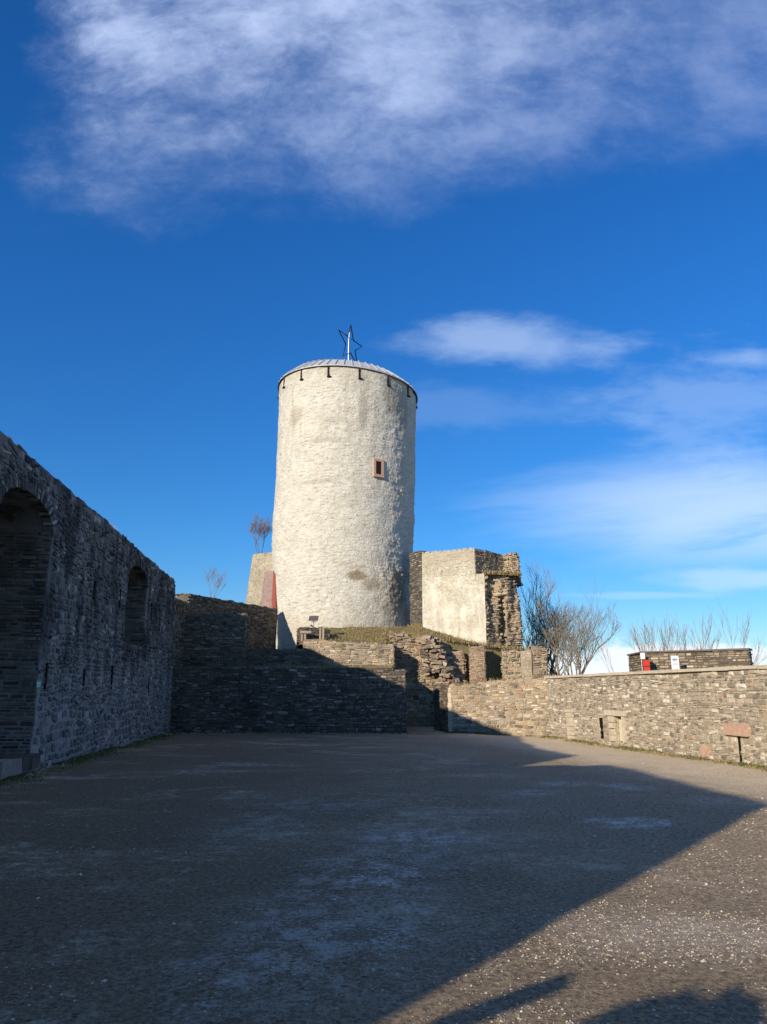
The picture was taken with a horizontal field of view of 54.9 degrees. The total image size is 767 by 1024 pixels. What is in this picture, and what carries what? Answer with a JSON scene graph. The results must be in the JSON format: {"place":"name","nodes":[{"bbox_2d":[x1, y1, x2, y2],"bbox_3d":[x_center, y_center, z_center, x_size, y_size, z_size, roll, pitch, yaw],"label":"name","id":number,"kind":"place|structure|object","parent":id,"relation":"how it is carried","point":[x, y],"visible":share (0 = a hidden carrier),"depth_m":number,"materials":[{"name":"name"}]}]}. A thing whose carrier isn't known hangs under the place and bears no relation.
{"place":"outdoors","nodes":[
{"label":"outdoors","id":0,"kind":"place"},
{"bbox_2d":[202,567,226,597],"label":"bare tree","id":1,"kind":"object","parent":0,"point":[212,573],"visible":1,"depth_m":44.53,"materials":[{"name":"brown plant"}]},
{"bbox_2d":[246,513,271,553],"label":"bare tree","id":2,"kind":"object","parent":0,"point":[262,530],"visible":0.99,"depth_m":49.62,"materials":[{"name":"brown plant"}]},
{"bbox_2d":[258,665,391,669],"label":"terrace","id":3,"kind":"structure","parent":0,"point":[357,665],"depth_m":34.24,"materials":[{"name":"grey stone"}]},
{"bbox_2d":[182,613,249,667],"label":"terrace wall","id":4,"kind":"structure","parent":3,"relation":"on","point":[218,640],"depth_m":32.98,"materials":[{"name":"grey stone"}]},
{"bbox_2d":[243,647,323,666],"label":"terrace wall","id":5,"kind":"structure","parent":3,"relation":"on","point":[302,657],"depth_m":33.80,"materials":[{"name":"grey stone"}]},
{"bbox_2d":[179,664,392,669],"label":"terrace grass","id":6,"kind":"structure","parent":3,"relation":"on","point":[320,666],"depth_m":32.94,"materials":[{"name":"green plant"}]},
{"bbox_2d":[303,639,394,669],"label":"terrace wall","id":7,"kind":"structure","parent":3,"relation":"on","point":[347,653],"depth_m":34.62,"materials":[{"name":"stone"}]},
{"bbox_2d":[0,727,766,1023],"bbox_3d":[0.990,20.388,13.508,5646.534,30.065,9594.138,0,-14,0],"label":"ground","id":8,"kind":"structure","parent":0,"point":[109,910],"depth_m":6.38,"materials":[{"name":"grey gravel"}]},
{"bbox_2d":[0,431,175,779],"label":"curtain wall","id":9,"kind":"structure","parent":8,"relation":"on","point":[87,611],"depth_m":17.92,"materials":[{"name":"grey stone"}]},
{"bbox_2d":[35,679,40,688],"bbox_3d":[-7.315,3.648,15.672,0.020,0.200,0.260,1,-14,-5],"label":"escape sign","id":10,"kind":"object","parent":9,"relation":"attached to","point":[38,683],"visible":1,"depth_m":15.64,"materials":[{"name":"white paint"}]},
{"bbox_2d":[173,598,192,667],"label":"link wall","id":11,"kind":"structure","parent":8,"relation":"on","point":[183,608],"depth_m":32.30,"materials":[{"name":"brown stone"}]},
{"bbox_2d":[170,666,406,732],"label":"retaining wall","id":12,"kind":"structure","parent":8,"relation":"on","point":[278,699],"depth_m":30.52,"materials":[{"name":"stone"}]},
{"bbox_2d":[297,623,502,682],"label":"terrace","id":13,"kind":"structure","parent":8,"relation":"on","point":[493,662],"depth_m":36.71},
{"bbox_2d":[175,593,277,648],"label":"wall","id":14,"kind":"structure","parent":13,"relation":"on","point":[263,627],"depth_m":39.85,"materials":[{"name":"brown stone"}]},
{"bbox_2d":[300,627,323,646],"bbox_3d":[-3.458,6.101,35.842,1.204,1.071,0.170,0,-14,0],"label":"timber rail","id":15,"kind":"object","parent":13,"relation":"on","point":[302,632],"visible":0.69,"depth_m":35.84,"materials":[{"name":"wood"}]},
{"bbox_2d":[296,625,330,647],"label":"stair parapet","id":16,"kind":"structure","parent":13,"relation":"on","point":[314,634],"depth_m":36.38,"materials":[{"name":"stone"}]},
{"bbox_2d":[309,616,318,627],"bbox_3d":[-3.464,5.688,36.596,0.460,1.112,0.356,0,-14,0],"label":"info board","id":17,"kind":"object","parent":13,"relation":"on","point":[313,619],"visible":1,"depth_m":36.63,"materials":[{"name":"grey metal"}]},
{"bbox_2d":[272,358,417,648],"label":"round tower","id":18,"kind":"structure","parent":13,"relation":"on","point":[343,528],"depth_m":42.99,"materials":[{"name":"stone"}]},
{"bbox_2d":[245,552,275,607],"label":"stair annex","id":19,"kind":"object","parent":18,"relation":"attached to","point":[261,590],"visible":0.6,"depth_m":44.47,"materials":[{"name":"beige paint"}]},
{"bbox_2d":[271,573,275,607],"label":"door","id":20,"kind":"structure","parent":19,"relation":"in","point":[274,575],"depth_m":43.37,"materials":[{"name":"red wood"}]},
{"bbox_2d":[338,324,361,360],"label":"star ornament","id":21,"kind":"object","parent":18,"relation":"on","point":[349,352],"visible":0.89,"depth_m":49.22,"materials":[{"name":"metal"}]},
{"bbox_2d":[373,458,383,477],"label":"window frame","id":22,"kind":"structure","parent":18,"relation":"in","point":[378,464],"depth_m":43.07,"materials":[{"name":"pink stone"}]},
{"bbox_2d":[409,550,427,624],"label":"link wall","id":23,"kind":"structure","parent":13,"relation":"on","point":[415,588],"depth_m":41.39,"materials":[{"name":"stone"}]},
{"bbox_2d":[315,622,548,654],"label":"mound grass","id":24,"kind":"structure","parent":13,"relation":"on","point":[383,632],"depth_m":37.76,"materials":[{"name":"green plant"}]},
{"bbox_2d":[422,548,523,648],"bbox_3d":[4.723,5.056,40.003,5.701,5.761,3.846,-3,-14,11],"label":"square tower ruin","id":25,"kind":"object","parent":13,"relation":"on","point":[464,597],"visible":0.9,"depth_m":38.78,"materials":[{"name":"beige paint"}]},
{"bbox_2d":[443,641,510,652],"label":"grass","id":26,"kind":"structure","parent":13,"relation":"on","point":[496,649],"depth_m":36.91,"materials":[{"name":"plant"}]},
{"bbox_2d":[389,630,466,726],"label":"ruined wall","id":27,"kind":"structure","parent":8,"relation":"on","point":[420,699],"depth_m":35.81,"materials":[{"name":"grey stone"}]},
{"bbox_2d":[415,634,459,683],"bbox_3d":[2.558,7.160,35.522,2.110,2.510,1.648,0,-14,0],"label":"broken corner","id":28,"kind":"object","parent":27,"relation":"on","point":[434,660],"visible":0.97,"depth_m":35.00,"materials":[{"name":"beige stone"}]},
{"bbox_2d":[433,683,448,731],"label":"passage wall","id":29,"kind":"structure","parent":8,"relation":"on","point":[440,692],"depth_m":31.98,"materials":[{"name":"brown stone"}]},
{"bbox_2d":[448,688,452,731],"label":"corner pier","id":30,"kind":"structure","parent":8,"relation":"on","point":[450,722],"depth_m":30.80,"materials":[{"name":"stone"}]},
{"bbox_2d":[448,675,554,736],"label":"garden wall","id":31,"kind":"structure","parent":8,"relation":"on","point":[515,707],"depth_m":28.93,"materials":[{"name":"stone"}]},
{"bbox_2d":[444,569,553,684],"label":"ledge grass","id":32,"kind":"structure","parent":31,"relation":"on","point":[504,572],"depth_m":36.55,"materials":[{"name":"plant"}]},
{"bbox_2d":[520,553,590,675],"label":"bare tree","id":33,"kind":"object","parent":8,"relation":"on","point":[553,629],"visible":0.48,"depth_m":41.26,"materials":[{"name":"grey plant"}]},
{"bbox_2d":[518,580,603,674],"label":"bare tree","id":34,"kind":"object","parent":8,"relation":"on","point":[536,621],"visible":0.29,"depth_m":41.65,"materials":[{"name":"brown plant"}]},
{"bbox_2d":[523,601,622,675],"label":"bare tree","id":35,"kind":"object","parent":8,"relation":"on","point":[573,638],"visible":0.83,"depth_m":40.15,"materials":[{"name":"brown plant"}]},
{"bbox_2d":[586,623,672,671],"bbox_3d":[12.606,8.291,37.664,4.323,5.580,1.960,-6,-15,21],"label":"sapling","id":36,"kind":"object","parent":8,"relation":"on","point":[606,646],"visible":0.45,"depth_m":38.37,"materials":[{"name":"brown plant"}]},
{"bbox_2d":[640,653,644,670],"bbox_3d":[11.612,7.941,32.777,0.200,3.326,0.070,0,-14,0],"label":"notice board","id":37,"kind":"object","parent":8,"relation":"on","point":[642,655],"visible":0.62,"depth_m":33.10,"materials":[{"name":"white paint"}]},
{"bbox_2d":[642,657,649,670],"bbox_3d":[11.759,8.043,32.825,0.276,3.151,0.233,0,-14,0],"label":"red cabinet","id":38,"kind":"object","parent":8,"relation":"on","point":[646,664],"visible":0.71,"depth_m":33.03,"materials":[{"name":"metal"}]},
{"bbox_2d":[623,616,674,651],"bbox_3d":[13.317,7.976,36.798,2.290,5.781,2.878,-2,-14,6],"label":"sapling","id":39,"kind":"object","parent":8,"relation":"on","point":[637,643],"visible":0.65,"depth_m":36.97,"materials":[{"name":"brown plant"}]},
{"bbox_2d":[538,737,766,771],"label":"dry verge grass","id":40,"kind":"structure","parent":8,"relation":"on","point":[715,760],"depth_m":19.57,"materials":[{"name":"beige plant"}]},
{"bbox_2d":[544,665,766,766],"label":"yard wall","id":41,"kind":"structure","parent":8,"relation":"on","point":[710,713],"depth_m":19.80,"materials":[{"name":"grey stone"}]},
{"bbox_2d":[619,719,622,740],"bbox_3d":[7.312,6.630,22.421,0.054,0.633,0.502,3,-14,-11],"label":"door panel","id":42,"kind":"structure","parent":41,"relation":"in","point":[620,726],"depth_m":22.59,"materials":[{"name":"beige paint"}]},
{"bbox_2d":[628,623,687,650],"bbox_3d":[14.250,8.306,37.811,2.932,5.622,2.668,0,-14,0],"label":"sapling","id":43,"kind":"object","parent":8,"relation":"on","point":[664,643],"visible":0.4,"depth_m":38.60,"materials":[{"name":"brown plant"}]},
{"bbox_2d":[654,614,691,650],"bbox_3d":[15.466,8.154,38.291,2.316,6.142,2.719,-5,-14,18],"label":"sapling","id":44,"kind":"object","parent":8,"relation":"on","point":[672,641],"visible":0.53,"depth_m":38.64,"materials":[{"name":"plant"}]},
{"bbox_2d":[671,656,679,668],"bbox_3d":[12.729,7.829,31.973,0.330,3.162,0.065,0,-14,0],"label":"notice board","id":45,"kind":"object","parent":8,"relation":"on","point":[674,662],"visible":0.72,"depth_m":32.25,"materials":[{"name":"white paint"}]},
{"bbox_2d":[627,648,753,671],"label":"bastion wall","id":46,"kind":"structure","parent":8,"relation":"on","point":[691,659],"depth_m":32.95,"materials":[{"name":"stone"}]},
{"bbox_2d":[674,614,721,648],"bbox_3d":[15.852,7.958,36.917,2.284,5.875,1.662,-7,-15,26],"label":"sapling","id":47,"kind":"object","parent":8,"relation":"on","point":[718,639],"visible":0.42,"depth_m":37.09,"materials":[{"name":"brown plant"}]},
{"bbox_2d":[686,599,766,664],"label":"sapling","id":48,"kind":"object","parent":8,"relation":"on","point":[757,656],"visible":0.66,"depth_m":38.10,"materials":[{"name":"brown plant"}]},
{"bbox_2d":[0,731,766,788],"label":"verge grass","id":49,"kind":"structure","parent":0,"point":[88,756],"depth_m":20.64,"materials":[{"name":"plant"}]},
{"bbox_2d":[0,0,766,675],"label":"sky","id":50,"kind":"structure","parent":0,"point":[546,219],"materials":[{"name":"blue"}]},
{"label":"ruin terrace","id":51,"kind":"structure","parent":0,"visible":0},
{"bbox_2d":[468,645,486,682],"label":"ruin pier","id":52,"kind":"structure","parent":51,"relation":"on","point":[477,662],"depth_m":35.23,"materials":[{"name":"beige stone"}]},
{"bbox_2d":[500,649,520,679],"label":"ruin pier","id":53,"kind":"structure","parent":51,"relation":"on","point":[510,663],"depth_m":35.53,"materials":[{"name":"stone"}]},
{"bbox_2d":[520,650,532,676],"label":"ruin pier","id":54,"kind":"structure","parent":51,"relation":"on","point":[526,662],"depth_m":34.84,"materials":[{"name":"beige stone"}]},
{"bbox_2d":[528,645,549,677],"bbox_3d":[7.442,7.673,35.366,0.978,2.528,1.612,-2,-14,8],"label":"ruin stub","id":55,"kind":"object","parent":51,"relation":"on","point":[540,662],"visible":0.39,"depth_m":34.84,"materials":[{"name":"beige stone"}]}
]}

